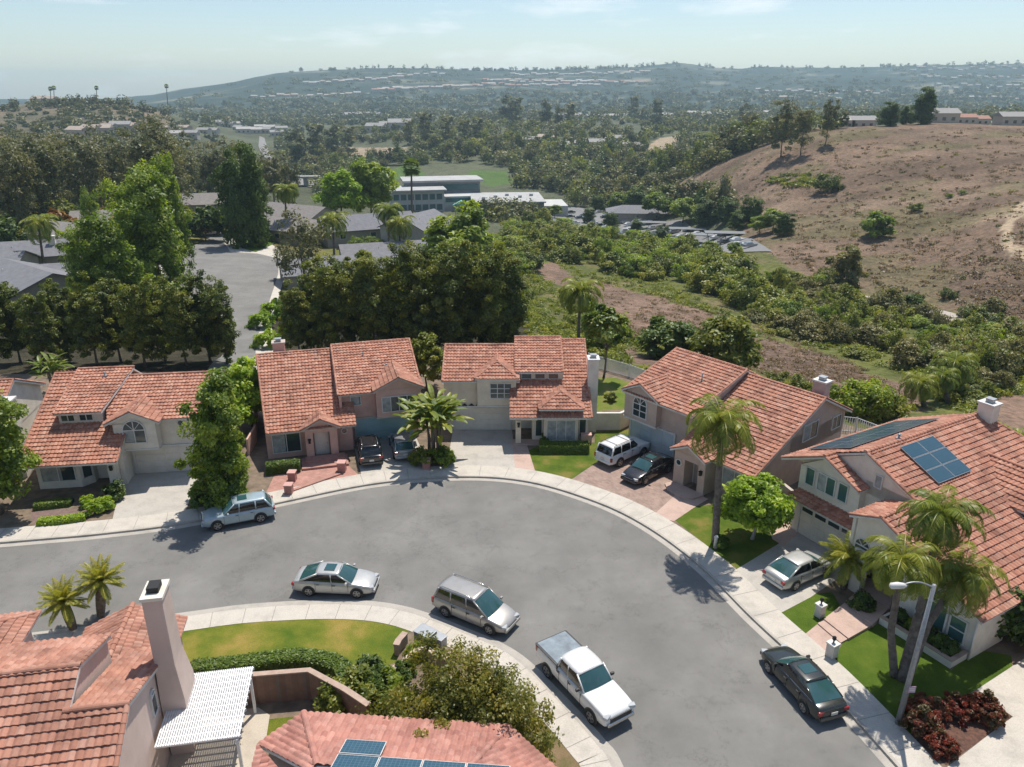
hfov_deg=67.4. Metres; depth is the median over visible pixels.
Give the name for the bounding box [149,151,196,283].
broadleaf tree
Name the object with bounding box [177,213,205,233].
tree
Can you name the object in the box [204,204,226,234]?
tree
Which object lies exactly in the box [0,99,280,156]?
hill scrub
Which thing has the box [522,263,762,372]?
slope undergrowth
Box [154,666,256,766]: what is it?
patio cover
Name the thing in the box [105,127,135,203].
eucalyptus tree
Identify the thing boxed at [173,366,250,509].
garden tree
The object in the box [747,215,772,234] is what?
valley tree
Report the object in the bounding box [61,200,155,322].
broadleaf tree
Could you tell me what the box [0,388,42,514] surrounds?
garden tree
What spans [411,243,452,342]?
screening tree
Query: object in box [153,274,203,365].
screening tree
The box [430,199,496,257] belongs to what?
broadleaf tree
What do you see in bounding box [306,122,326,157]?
tall tree
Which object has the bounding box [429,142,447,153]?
woodland tree
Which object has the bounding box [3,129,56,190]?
eucalyptus tree
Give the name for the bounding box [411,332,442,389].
garden tree
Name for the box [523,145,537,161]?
woodland tree
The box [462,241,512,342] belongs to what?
screening tree
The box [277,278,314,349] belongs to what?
screening tree
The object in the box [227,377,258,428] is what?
garden tree
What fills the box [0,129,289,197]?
eucalyptus wood mass
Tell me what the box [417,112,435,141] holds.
tall tree
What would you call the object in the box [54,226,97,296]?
broadleaf tree
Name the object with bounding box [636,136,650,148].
woodland tree
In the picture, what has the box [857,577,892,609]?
path steps
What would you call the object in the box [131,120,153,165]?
eucalyptus tree
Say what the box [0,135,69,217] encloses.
eucalyptus tree
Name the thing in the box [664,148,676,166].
woodland tree
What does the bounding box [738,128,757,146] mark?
woodland tree
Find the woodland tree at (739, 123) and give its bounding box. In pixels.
[721,119,753,140]
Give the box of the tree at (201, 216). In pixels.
[186,207,226,240]
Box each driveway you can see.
[113,471,196,518]
[354,436,421,473]
[448,429,514,467]
[573,450,694,511]
[736,533,843,611]
[948,659,1023,766]
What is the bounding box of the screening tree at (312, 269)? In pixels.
[296,255,329,348]
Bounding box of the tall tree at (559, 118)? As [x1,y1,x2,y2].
[552,104,566,122]
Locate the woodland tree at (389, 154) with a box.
[383,146,396,162]
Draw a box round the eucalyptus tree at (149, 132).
[140,115,186,172]
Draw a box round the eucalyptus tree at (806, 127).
[789,100,821,154]
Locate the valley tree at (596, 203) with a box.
[588,194,607,210]
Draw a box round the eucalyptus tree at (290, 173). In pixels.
[280,150,300,203]
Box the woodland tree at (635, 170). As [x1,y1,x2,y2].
[625,164,648,178]
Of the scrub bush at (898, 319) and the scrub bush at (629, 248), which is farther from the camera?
the scrub bush at (629, 248)
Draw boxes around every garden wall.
[196,667,370,714]
[246,410,258,454]
[596,410,628,429]
[781,482,793,509]
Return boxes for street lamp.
[889,581,936,727]
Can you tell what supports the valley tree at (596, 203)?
on the terrain at (496, 179)
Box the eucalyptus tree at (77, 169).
[65,136,112,205]
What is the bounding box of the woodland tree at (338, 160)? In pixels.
[325,152,344,165]
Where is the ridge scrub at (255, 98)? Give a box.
[174,63,1023,102]
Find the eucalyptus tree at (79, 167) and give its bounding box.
[65,145,85,200]
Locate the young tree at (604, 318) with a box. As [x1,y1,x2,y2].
[580,302,628,377]
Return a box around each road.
[171,240,278,370]
[204,233,225,242]
[259,136,270,167]
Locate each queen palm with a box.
[18,213,59,263]
[271,183,299,218]
[318,211,349,255]
[372,202,404,241]
[386,215,415,240]
[557,278,604,337]
[685,393,766,543]
[860,534,941,678]
[896,485,995,681]
[898,372,939,406]
[903,541,1009,682]
[925,366,961,403]
[928,350,980,394]
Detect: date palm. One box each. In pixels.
[33,574,89,630]
[72,553,126,616]
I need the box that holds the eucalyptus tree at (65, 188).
[47,141,67,191]
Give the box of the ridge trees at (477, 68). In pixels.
[289,60,1019,72]
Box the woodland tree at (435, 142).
[428,135,440,149]
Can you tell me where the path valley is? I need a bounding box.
[865,296,965,321]
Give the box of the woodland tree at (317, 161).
[310,155,318,164]
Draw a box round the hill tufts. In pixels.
[742,153,1023,286]
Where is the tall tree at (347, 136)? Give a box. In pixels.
[339,124,358,155]
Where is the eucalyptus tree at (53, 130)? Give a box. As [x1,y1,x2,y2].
[29,122,70,204]
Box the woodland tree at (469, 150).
[460,140,475,157]
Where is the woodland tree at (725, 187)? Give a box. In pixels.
[710,170,733,206]
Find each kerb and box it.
[0,475,901,766]
[32,602,614,766]
[294,472,340,490]
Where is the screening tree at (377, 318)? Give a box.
[345,250,401,341]
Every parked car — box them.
[201,490,275,530]
[291,561,379,597]
[354,434,383,465]
[388,432,415,458]
[594,434,649,466]
[620,451,674,484]
[760,643,849,722]
[762,548,833,590]
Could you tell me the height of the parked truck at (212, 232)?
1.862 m
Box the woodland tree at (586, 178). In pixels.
[567,175,591,190]
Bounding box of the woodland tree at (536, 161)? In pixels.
[529,156,544,166]
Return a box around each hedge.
[32,496,74,510]
[36,511,86,526]
[190,646,352,680]
[265,458,300,475]
[538,440,589,453]
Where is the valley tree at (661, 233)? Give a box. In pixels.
[655,225,671,238]
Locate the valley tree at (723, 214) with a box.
[716,196,740,224]
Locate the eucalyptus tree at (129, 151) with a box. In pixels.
[108,125,148,206]
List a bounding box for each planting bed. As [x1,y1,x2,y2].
[31,508,76,525]
[911,691,1011,764]
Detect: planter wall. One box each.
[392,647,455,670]
[393,631,407,655]
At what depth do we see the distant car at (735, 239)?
241.39 m
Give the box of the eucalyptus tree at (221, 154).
[219,141,240,183]
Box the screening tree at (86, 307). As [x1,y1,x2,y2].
[63,270,117,366]
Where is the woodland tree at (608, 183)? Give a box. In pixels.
[600,178,613,194]
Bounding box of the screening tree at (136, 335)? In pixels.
[107,276,168,366]
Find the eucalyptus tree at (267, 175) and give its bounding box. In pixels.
[234,145,272,200]
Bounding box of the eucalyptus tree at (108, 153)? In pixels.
[91,131,127,201]
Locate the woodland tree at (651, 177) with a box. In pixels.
[638,172,665,190]
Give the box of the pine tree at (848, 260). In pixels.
[823,244,868,290]
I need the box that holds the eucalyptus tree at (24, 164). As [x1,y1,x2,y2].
[0,146,35,212]
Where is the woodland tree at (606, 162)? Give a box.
[598,156,618,170]
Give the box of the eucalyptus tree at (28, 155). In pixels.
[9,136,47,198]
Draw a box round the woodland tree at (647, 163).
[632,159,655,171]
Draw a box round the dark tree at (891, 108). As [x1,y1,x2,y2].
[876,101,902,125]
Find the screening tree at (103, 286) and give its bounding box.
[93,270,133,361]
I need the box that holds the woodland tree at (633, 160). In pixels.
[624,155,644,169]
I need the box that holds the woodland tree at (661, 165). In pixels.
[648,152,669,175]
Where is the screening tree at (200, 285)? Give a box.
[179,269,225,361]
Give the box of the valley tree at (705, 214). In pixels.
[690,197,716,226]
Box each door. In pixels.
[98,465,108,477]
[132,443,195,473]
[313,432,330,454]
[354,415,414,442]
[453,406,510,429]
[629,419,675,457]
[692,464,698,483]
[795,504,850,551]
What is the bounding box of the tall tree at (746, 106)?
[737,100,751,120]
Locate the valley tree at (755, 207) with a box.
[739,194,764,223]
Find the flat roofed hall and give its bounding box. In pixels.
[470,192,567,216]
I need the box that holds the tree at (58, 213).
[46,208,76,221]
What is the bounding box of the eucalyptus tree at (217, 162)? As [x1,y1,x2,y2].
[203,136,241,184]
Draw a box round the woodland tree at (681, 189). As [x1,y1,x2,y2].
[665,177,702,203]
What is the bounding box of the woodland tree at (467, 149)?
[461,142,476,157]
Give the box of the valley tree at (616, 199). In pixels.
[606,192,628,205]
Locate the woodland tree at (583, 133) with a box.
[578,129,588,139]
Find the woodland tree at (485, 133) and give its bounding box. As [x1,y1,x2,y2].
[481,129,492,138]
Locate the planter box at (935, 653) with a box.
[879,612,968,668]
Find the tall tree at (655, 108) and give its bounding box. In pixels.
[651,98,663,124]
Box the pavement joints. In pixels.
[0,468,919,765]
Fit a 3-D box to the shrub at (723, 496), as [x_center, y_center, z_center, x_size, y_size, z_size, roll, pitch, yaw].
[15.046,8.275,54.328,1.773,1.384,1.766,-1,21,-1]
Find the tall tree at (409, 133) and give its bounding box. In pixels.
[402,118,414,143]
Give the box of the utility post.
[713,535,718,548]
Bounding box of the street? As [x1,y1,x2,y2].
[0,480,884,766]
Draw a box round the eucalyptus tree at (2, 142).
[0,136,14,210]
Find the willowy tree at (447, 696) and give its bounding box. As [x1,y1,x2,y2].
[350,630,564,762]
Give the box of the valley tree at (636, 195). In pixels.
[623,185,646,204]
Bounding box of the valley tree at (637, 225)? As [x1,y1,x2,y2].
[629,218,644,231]
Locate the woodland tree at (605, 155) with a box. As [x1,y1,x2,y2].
[597,153,611,164]
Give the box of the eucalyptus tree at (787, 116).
[770,97,798,156]
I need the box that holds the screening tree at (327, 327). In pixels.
[303,252,357,347]
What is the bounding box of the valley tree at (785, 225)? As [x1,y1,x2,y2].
[771,212,796,235]
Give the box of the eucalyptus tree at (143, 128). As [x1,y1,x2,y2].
[133,113,189,186]
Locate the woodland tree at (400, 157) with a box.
[391,148,408,162]
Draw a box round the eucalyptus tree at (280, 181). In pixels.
[264,149,283,199]
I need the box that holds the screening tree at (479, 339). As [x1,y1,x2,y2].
[446,242,489,342]
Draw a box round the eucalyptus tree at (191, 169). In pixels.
[177,140,202,191]
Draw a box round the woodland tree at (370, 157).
[362,151,379,162]
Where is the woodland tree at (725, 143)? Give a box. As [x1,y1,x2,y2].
[716,132,737,152]
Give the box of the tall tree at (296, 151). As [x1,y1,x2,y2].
[286,127,310,162]
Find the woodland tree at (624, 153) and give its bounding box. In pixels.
[618,147,637,159]
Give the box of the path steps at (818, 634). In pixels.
[806,624,836,650]
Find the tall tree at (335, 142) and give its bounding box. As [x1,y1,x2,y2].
[321,121,344,154]
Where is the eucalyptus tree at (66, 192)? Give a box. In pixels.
[29,132,74,206]
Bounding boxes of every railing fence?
[588,353,644,378]
[842,416,875,431]
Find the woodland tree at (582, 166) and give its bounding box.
[568,155,587,172]
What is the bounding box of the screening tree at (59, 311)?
[37,278,78,362]
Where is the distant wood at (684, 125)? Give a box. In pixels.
[273,109,848,220]
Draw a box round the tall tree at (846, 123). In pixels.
[842,111,849,126]
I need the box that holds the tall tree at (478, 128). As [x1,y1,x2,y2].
[472,117,484,138]
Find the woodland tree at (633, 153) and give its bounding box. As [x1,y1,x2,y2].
[626,147,637,157]
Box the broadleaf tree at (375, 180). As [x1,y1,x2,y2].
[346,157,399,212]
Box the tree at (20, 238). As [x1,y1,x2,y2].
[15,225,25,240]
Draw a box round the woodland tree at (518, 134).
[514,130,524,145]
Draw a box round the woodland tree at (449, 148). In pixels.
[439,141,454,157]
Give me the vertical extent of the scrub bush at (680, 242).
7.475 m
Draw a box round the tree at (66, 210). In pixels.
[46,206,70,214]
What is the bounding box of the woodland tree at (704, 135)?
[694,131,708,138]
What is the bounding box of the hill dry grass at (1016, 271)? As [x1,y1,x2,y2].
[682,127,1023,318]
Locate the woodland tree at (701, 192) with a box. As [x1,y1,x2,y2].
[692,179,711,203]
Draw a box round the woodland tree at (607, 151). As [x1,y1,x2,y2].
[602,143,611,156]
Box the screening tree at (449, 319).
[424,240,484,346]
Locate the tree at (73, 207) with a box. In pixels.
[44,199,79,210]
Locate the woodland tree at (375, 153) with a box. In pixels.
[365,147,378,157]
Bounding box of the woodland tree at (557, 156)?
[553,152,565,163]
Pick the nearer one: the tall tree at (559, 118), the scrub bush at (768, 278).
the scrub bush at (768, 278)
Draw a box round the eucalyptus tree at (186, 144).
[149,129,192,199]
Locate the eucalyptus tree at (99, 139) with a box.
[67,122,116,202]
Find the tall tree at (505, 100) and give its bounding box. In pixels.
[496,93,514,119]
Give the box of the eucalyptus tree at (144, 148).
[127,122,193,200]
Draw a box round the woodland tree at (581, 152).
[573,148,585,159]
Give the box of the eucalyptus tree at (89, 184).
[42,133,108,209]
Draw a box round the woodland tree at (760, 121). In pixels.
[747,118,774,136]
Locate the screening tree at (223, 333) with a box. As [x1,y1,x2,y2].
[197,279,240,363]
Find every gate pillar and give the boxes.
[283,482,293,494]
[286,469,296,481]
[336,460,346,472]
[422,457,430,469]
[814,597,827,618]
[825,636,840,659]
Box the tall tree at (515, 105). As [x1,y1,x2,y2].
[508,96,523,124]
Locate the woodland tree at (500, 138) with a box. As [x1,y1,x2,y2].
[496,134,508,142]
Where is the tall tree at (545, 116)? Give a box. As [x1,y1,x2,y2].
[538,98,552,121]
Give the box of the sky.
[0,0,1023,98]
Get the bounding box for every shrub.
[100,478,125,500]
[187,483,215,508]
[203,476,248,509]
[313,673,359,713]
[333,662,376,706]
[355,653,391,703]
[363,664,404,699]
[374,687,414,716]
[395,658,416,682]
[402,641,419,660]
[407,445,434,466]
[428,445,455,467]
[540,433,552,440]
[603,392,617,401]
[712,494,725,511]
[713,534,730,549]
[845,588,876,612]
[897,606,910,626]
[903,616,921,628]
[926,626,939,642]
[928,632,948,648]
[940,638,960,655]
[994,585,1023,645]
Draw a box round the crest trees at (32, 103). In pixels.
[0,94,173,115]
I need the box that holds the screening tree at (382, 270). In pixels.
[375,250,413,338]
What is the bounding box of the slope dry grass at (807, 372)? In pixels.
[599,280,922,410]
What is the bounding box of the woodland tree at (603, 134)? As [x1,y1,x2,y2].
[598,132,607,137]
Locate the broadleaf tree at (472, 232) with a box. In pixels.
[421,215,493,261]
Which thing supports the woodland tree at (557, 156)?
on the terrain at (496, 179)
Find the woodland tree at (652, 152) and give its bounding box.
[645,148,657,158]
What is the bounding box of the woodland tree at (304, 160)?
[299,155,316,167]
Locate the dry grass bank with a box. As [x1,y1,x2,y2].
[481,676,579,766]
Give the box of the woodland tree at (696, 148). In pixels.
[686,139,704,163]
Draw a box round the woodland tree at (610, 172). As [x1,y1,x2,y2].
[599,167,622,181]
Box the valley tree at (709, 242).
[702,240,719,248]
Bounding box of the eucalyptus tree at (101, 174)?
[87,150,116,206]
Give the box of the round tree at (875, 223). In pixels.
[859,210,897,238]
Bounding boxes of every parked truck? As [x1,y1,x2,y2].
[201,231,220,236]
[535,630,635,727]
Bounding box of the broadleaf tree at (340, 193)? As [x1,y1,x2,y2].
[310,166,369,210]
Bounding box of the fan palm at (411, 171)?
[401,157,421,213]
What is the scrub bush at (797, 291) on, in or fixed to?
on the terrain at (496, 179)
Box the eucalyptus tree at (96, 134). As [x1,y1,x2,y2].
[86,130,110,151]
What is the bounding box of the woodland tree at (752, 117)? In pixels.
[740,111,760,128]
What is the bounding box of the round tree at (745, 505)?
[720,472,796,539]
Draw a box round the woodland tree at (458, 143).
[453,137,464,150]
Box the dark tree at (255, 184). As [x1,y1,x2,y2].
[228,140,274,246]
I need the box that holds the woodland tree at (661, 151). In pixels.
[656,143,672,157]
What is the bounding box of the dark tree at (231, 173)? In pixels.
[207,146,254,248]
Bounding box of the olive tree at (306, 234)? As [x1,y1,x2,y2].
[272,202,333,296]
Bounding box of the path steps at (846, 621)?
[824,603,871,639]
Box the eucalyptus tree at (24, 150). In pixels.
[7,132,61,205]
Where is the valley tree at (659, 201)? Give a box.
[641,191,672,219]
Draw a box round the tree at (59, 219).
[50,217,71,221]
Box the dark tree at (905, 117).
[898,105,914,124]
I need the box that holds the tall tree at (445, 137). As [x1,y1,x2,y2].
[440,114,455,140]
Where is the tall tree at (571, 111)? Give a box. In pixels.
[564,102,576,123]
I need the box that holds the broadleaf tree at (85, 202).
[77,185,104,250]
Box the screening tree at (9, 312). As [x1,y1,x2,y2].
[0,281,30,362]
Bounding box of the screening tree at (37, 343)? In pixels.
[9,289,64,366]
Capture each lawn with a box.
[182,619,408,665]
[241,240,275,251]
[267,717,292,735]
[529,429,628,478]
[597,378,628,410]
[675,505,778,568]
[781,592,838,632]
[835,623,1011,733]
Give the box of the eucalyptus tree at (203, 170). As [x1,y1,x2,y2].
[185,144,222,192]
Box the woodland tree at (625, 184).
[614,172,638,192]
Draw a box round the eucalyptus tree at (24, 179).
[0,146,39,232]
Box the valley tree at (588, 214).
[582,208,596,222]
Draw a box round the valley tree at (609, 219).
[601,211,620,227]
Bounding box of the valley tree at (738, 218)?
[726,209,749,230]
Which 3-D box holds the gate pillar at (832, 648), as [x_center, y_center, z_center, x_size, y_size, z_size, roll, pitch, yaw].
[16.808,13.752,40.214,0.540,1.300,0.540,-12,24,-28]
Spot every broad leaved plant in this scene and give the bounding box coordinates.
[25,352,73,382]
[392,383,474,459]
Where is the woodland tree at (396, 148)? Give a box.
[392,141,399,155]
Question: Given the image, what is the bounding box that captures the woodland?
[156,84,1023,126]
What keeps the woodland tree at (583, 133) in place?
on the terrain at (496, 179)
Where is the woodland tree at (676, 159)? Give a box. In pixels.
[669,148,685,168]
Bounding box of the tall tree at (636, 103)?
[627,95,639,115]
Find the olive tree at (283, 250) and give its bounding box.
[272,240,291,268]
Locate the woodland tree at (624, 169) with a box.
[615,164,631,179]
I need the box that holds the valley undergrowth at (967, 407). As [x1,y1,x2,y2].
[751,317,1023,430]
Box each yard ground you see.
[0,366,1023,766]
[201,631,492,754]
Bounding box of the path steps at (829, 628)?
[818,620,847,642]
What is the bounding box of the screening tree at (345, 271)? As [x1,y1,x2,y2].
[325,249,370,341]
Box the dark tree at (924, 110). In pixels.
[907,86,939,124]
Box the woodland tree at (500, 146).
[489,140,505,151]
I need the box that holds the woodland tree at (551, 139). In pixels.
[541,132,556,142]
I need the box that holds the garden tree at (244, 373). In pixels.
[227,354,261,427]
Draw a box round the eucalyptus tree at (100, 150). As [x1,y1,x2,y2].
[86,135,115,201]
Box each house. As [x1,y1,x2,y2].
[0,235,84,263]
[0,250,40,263]
[0,258,72,313]
[0,378,45,478]
[0,579,201,766]
[22,365,222,488]
[23,221,103,245]
[35,263,70,272]
[42,96,58,102]
[64,126,92,136]
[69,209,131,220]
[81,124,101,134]
[99,124,113,134]
[102,123,118,131]
[109,121,131,131]
[129,122,138,133]
[167,130,184,138]
[175,125,192,129]
[179,193,225,212]
[182,130,200,139]
[195,127,211,135]
[209,127,220,135]
[221,121,236,127]
[232,125,243,129]
[236,126,250,133]
[251,127,261,133]
[251,215,322,245]
[252,709,556,766]
[254,124,265,126]
[255,337,424,470]
[261,127,273,133]
[264,202,338,219]
[269,130,283,135]
[274,126,287,129]
[276,251,397,288]
[293,175,323,185]
[293,178,316,186]
[309,81,316,84]
[317,211,411,247]
[336,240,459,265]
[353,91,360,94]
[364,123,387,132]
[378,209,450,241]
[387,118,410,129]
[392,86,400,90]
[401,87,409,90]
[422,86,430,89]
[441,335,599,444]
[522,136,536,143]
[587,138,604,144]
[605,205,667,222]
[621,142,643,147]
[621,347,852,499]
[781,396,1023,659]
[832,116,855,126]
[850,116,877,126]
[931,108,961,122]
[959,114,978,123]
[977,115,991,124]
[992,112,1023,125]
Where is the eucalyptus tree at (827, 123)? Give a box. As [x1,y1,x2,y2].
[819,87,841,144]
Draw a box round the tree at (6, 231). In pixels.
[0,213,20,241]
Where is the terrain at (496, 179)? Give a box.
[0,63,1023,433]
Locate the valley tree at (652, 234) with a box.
[646,230,656,237]
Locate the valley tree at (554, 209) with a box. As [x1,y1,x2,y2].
[548,204,562,217]
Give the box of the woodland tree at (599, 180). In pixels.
[587,176,607,193]
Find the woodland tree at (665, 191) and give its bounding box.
[650,183,676,197]
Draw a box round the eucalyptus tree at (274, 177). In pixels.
[257,144,285,201]
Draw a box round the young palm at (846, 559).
[817,531,871,589]
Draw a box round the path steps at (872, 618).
[845,591,888,626]
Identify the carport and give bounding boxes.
[639,221,665,226]
[669,227,706,234]
[688,233,713,240]
[704,230,744,238]
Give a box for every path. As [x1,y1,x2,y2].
[266,466,356,492]
[512,445,534,469]
[656,495,706,520]
[770,522,798,545]
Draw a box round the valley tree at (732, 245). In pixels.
[726,242,741,252]
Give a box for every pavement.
[0,465,941,766]
[33,604,611,766]
[148,241,282,368]
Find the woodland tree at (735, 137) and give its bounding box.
[726,128,751,150]
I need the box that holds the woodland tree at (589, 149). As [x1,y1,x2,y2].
[584,146,597,156]
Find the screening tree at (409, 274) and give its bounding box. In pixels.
[383,240,438,353]
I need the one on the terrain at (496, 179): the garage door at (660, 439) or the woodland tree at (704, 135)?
the woodland tree at (704, 135)
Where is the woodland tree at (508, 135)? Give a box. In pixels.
[504,131,518,140]
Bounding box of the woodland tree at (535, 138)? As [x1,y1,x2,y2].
[529,136,541,144]
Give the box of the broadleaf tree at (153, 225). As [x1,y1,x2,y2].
[105,158,187,297]
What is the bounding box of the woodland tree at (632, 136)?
[627,130,636,141]
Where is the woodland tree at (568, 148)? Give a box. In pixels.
[562,145,573,155]
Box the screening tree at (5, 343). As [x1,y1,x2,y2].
[0,294,14,357]
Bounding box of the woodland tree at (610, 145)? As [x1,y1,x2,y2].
[599,137,617,153]
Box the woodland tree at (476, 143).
[469,137,483,149]
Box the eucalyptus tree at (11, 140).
[3,136,35,222]
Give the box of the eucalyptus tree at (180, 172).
[141,130,193,193]
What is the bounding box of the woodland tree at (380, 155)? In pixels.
[375,150,386,161]
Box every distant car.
[710,234,719,238]
[717,234,730,236]
[717,239,730,243]
[729,237,744,240]
[741,241,757,246]
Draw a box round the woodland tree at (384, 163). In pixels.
[378,158,388,168]
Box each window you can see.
[39,467,76,482]
[60,415,75,421]
[78,414,93,420]
[81,466,93,478]
[122,420,147,443]
[149,689,158,717]
[271,432,301,453]
[341,428,347,433]
[350,395,361,405]
[381,394,415,412]
[393,195,398,200]
[415,194,420,199]
[422,194,427,199]
[423,204,427,209]
[429,194,434,199]
[437,204,442,209]
[441,184,477,190]
[446,198,470,201]
[490,383,511,398]
[521,374,531,378]
[521,420,530,427]
[535,374,544,378]
[535,420,542,436]
[546,420,575,440]
[548,374,558,378]
[579,420,586,436]
[632,397,646,419]
[675,458,681,465]
[722,467,744,489]
[801,419,819,442]
[804,465,816,487]
[815,471,836,497]
[830,413,841,430]
[836,481,849,504]
[854,538,869,550]
[873,473,883,489]
[913,588,950,633]
[946,614,968,645]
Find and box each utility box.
[413,623,437,647]
[433,631,447,648]
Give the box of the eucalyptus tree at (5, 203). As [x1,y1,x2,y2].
[0,140,50,224]
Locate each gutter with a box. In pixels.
[0,478,895,766]
[32,600,622,766]
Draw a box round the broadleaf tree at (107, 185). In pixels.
[92,177,143,277]
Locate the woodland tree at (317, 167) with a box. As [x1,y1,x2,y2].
[310,164,320,174]
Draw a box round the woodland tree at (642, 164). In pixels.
[633,160,649,180]
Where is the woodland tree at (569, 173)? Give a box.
[560,167,578,179]
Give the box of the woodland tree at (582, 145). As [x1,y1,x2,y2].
[574,139,588,151]
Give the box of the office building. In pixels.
[390,175,483,211]
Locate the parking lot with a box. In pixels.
[552,207,770,252]
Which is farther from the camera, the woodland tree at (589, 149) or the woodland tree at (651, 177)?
the woodland tree at (589, 149)
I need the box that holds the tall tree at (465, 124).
[458,118,471,140]
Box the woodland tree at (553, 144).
[541,138,555,147]
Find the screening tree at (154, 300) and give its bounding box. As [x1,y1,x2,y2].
[144,278,175,361]
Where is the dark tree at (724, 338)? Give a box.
[685,314,763,367]
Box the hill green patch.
[765,172,817,187]
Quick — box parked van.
[431,573,519,634]
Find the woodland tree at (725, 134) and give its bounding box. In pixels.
[712,125,740,145]
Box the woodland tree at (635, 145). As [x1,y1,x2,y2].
[629,142,642,152]
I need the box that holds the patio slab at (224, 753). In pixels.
[167,708,269,766]
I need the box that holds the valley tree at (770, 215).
[760,208,789,229]
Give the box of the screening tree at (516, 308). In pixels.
[480,251,534,342]
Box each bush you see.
[79,494,93,508]
[83,498,105,516]
[98,495,115,509]
[244,309,275,329]
[247,235,262,246]
[249,328,280,348]
[257,297,283,317]
[264,231,276,240]
[346,236,366,243]
[360,236,378,242]
[490,253,528,269]
[493,236,519,251]
[494,224,521,241]
[494,233,516,244]
[500,215,521,227]
[503,219,527,227]
[505,226,524,236]
[505,235,528,246]
[512,223,538,229]
[513,244,540,258]
[513,251,535,266]
[517,221,535,235]
[517,234,543,255]
[518,252,549,271]
[519,210,536,223]
[521,261,535,272]
[523,228,556,256]
[530,207,552,223]
[532,218,546,227]
[533,220,553,230]
[542,226,566,246]
[543,246,580,264]
[548,222,578,233]
[549,217,573,224]
[550,245,587,256]
[552,220,564,231]
[556,235,568,245]
[560,234,596,259]
[560,242,587,262]
[561,299,600,324]
[562,226,574,233]
[562,233,594,253]
[563,230,599,241]
[573,225,588,235]
[574,302,621,331]
[575,224,590,231]
[581,330,617,349]
[584,221,600,231]
[586,247,603,263]
[589,227,604,237]
[592,237,612,252]
[594,232,608,242]
[597,252,627,275]
[598,238,615,257]
[598,243,625,269]
[599,234,616,242]
[600,227,616,236]
[606,225,626,239]
[609,312,635,343]
[610,239,629,248]
[611,238,627,250]
[611,250,649,273]
[612,239,636,245]
[619,255,651,277]
[620,241,640,252]
[622,231,639,245]
[623,229,650,238]
[624,248,649,257]
[624,255,653,273]
[629,232,664,243]
[630,236,667,251]
[633,315,699,356]
[635,248,651,256]
[637,262,668,281]
[641,242,656,253]
[649,247,675,270]
[649,252,681,276]
[659,234,678,244]
[663,239,684,253]
[668,252,701,265]
[669,238,698,262]
[669,243,695,262]
[670,232,696,247]
[670,259,698,281]
[680,251,705,270]
[681,255,726,292]
[683,260,736,293]
[686,239,708,249]
[688,244,717,257]
[690,249,712,266]
[692,264,741,295]
[712,245,723,253]
[716,272,740,294]
[718,266,739,286]
[718,270,763,309]
[718,280,743,298]
[722,256,757,275]
[724,247,745,258]
[725,253,758,273]
[726,253,759,273]
[731,266,753,288]
[732,276,773,296]
[739,298,785,322]
[742,284,790,313]
[742,308,769,324]
[744,271,775,297]
[751,263,763,275]
[763,370,795,383]
[764,270,777,280]
[764,319,800,336]
[765,313,803,331]
[769,266,802,286]
[772,267,788,288]
[772,289,809,310]
[772,297,809,316]
[775,288,795,300]
[781,271,810,284]
[781,373,812,389]
[785,281,805,295]
[788,322,832,344]
[789,274,817,294]
[789,310,820,335]
[790,294,817,309]
[797,382,812,391]
[799,307,825,329]
[801,282,823,296]
[808,267,835,279]
[810,172,845,191]
[810,293,833,309]
[811,274,835,284]
[812,304,834,322]
[813,266,825,274]
[813,305,848,322]
[814,284,840,294]
[816,290,837,305]
[817,285,837,298]
[817,304,836,323]
[818,275,841,290]
[818,313,858,345]
[828,301,844,321]
[829,378,897,416]
[832,292,854,306]
[833,282,866,303]
[833,297,863,314]
[841,310,872,329]
[841,344,875,361]
[845,298,869,318]
[847,290,862,304]
[851,322,893,347]
[852,394,898,422]
[861,305,894,317]
[861,319,903,349]
[864,285,909,315]
[870,312,895,330]
[873,305,911,330]
[876,328,905,352]
[876,392,917,418]
[886,337,926,368]
[892,294,917,312]
[897,697,945,738]
[900,307,931,322]
[903,293,926,306]
[903,333,928,352]
[905,314,937,328]
[905,341,929,366]
[906,202,923,210]
[909,345,951,368]
[911,302,940,318]
[912,324,960,339]
[912,345,950,365]
[913,691,952,721]
[922,728,961,761]
[925,327,961,338]
[927,325,955,339]
[927,330,952,346]
[929,308,953,326]
[933,334,974,350]
[938,286,960,298]
[942,690,979,727]
[947,318,973,331]
[948,340,977,351]
[949,335,982,359]
[949,384,984,404]
[950,389,986,406]
[952,331,969,340]
[954,303,981,317]
[955,326,978,343]
[957,327,995,344]
[958,304,1006,324]
[959,313,982,328]
[964,688,1008,729]
[967,377,1003,396]
[968,342,998,372]
[969,354,991,372]
[970,366,999,387]
[973,339,1023,378]
[974,321,1011,333]
[976,327,1013,342]
[977,329,1005,343]
[978,337,995,345]
[978,343,1023,378]
[979,381,1001,399]
[980,330,1000,347]
[982,296,1008,312]
[984,338,1009,350]
[987,369,1016,390]
[989,316,1023,338]
[1000,336,1023,348]
[1001,422,1023,435]
[1007,338,1023,366]
[1011,325,1023,337]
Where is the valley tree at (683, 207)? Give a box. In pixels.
[668,197,696,222]
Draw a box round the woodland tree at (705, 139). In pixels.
[701,136,709,147]
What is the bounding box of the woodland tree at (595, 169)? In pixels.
[586,164,608,176]

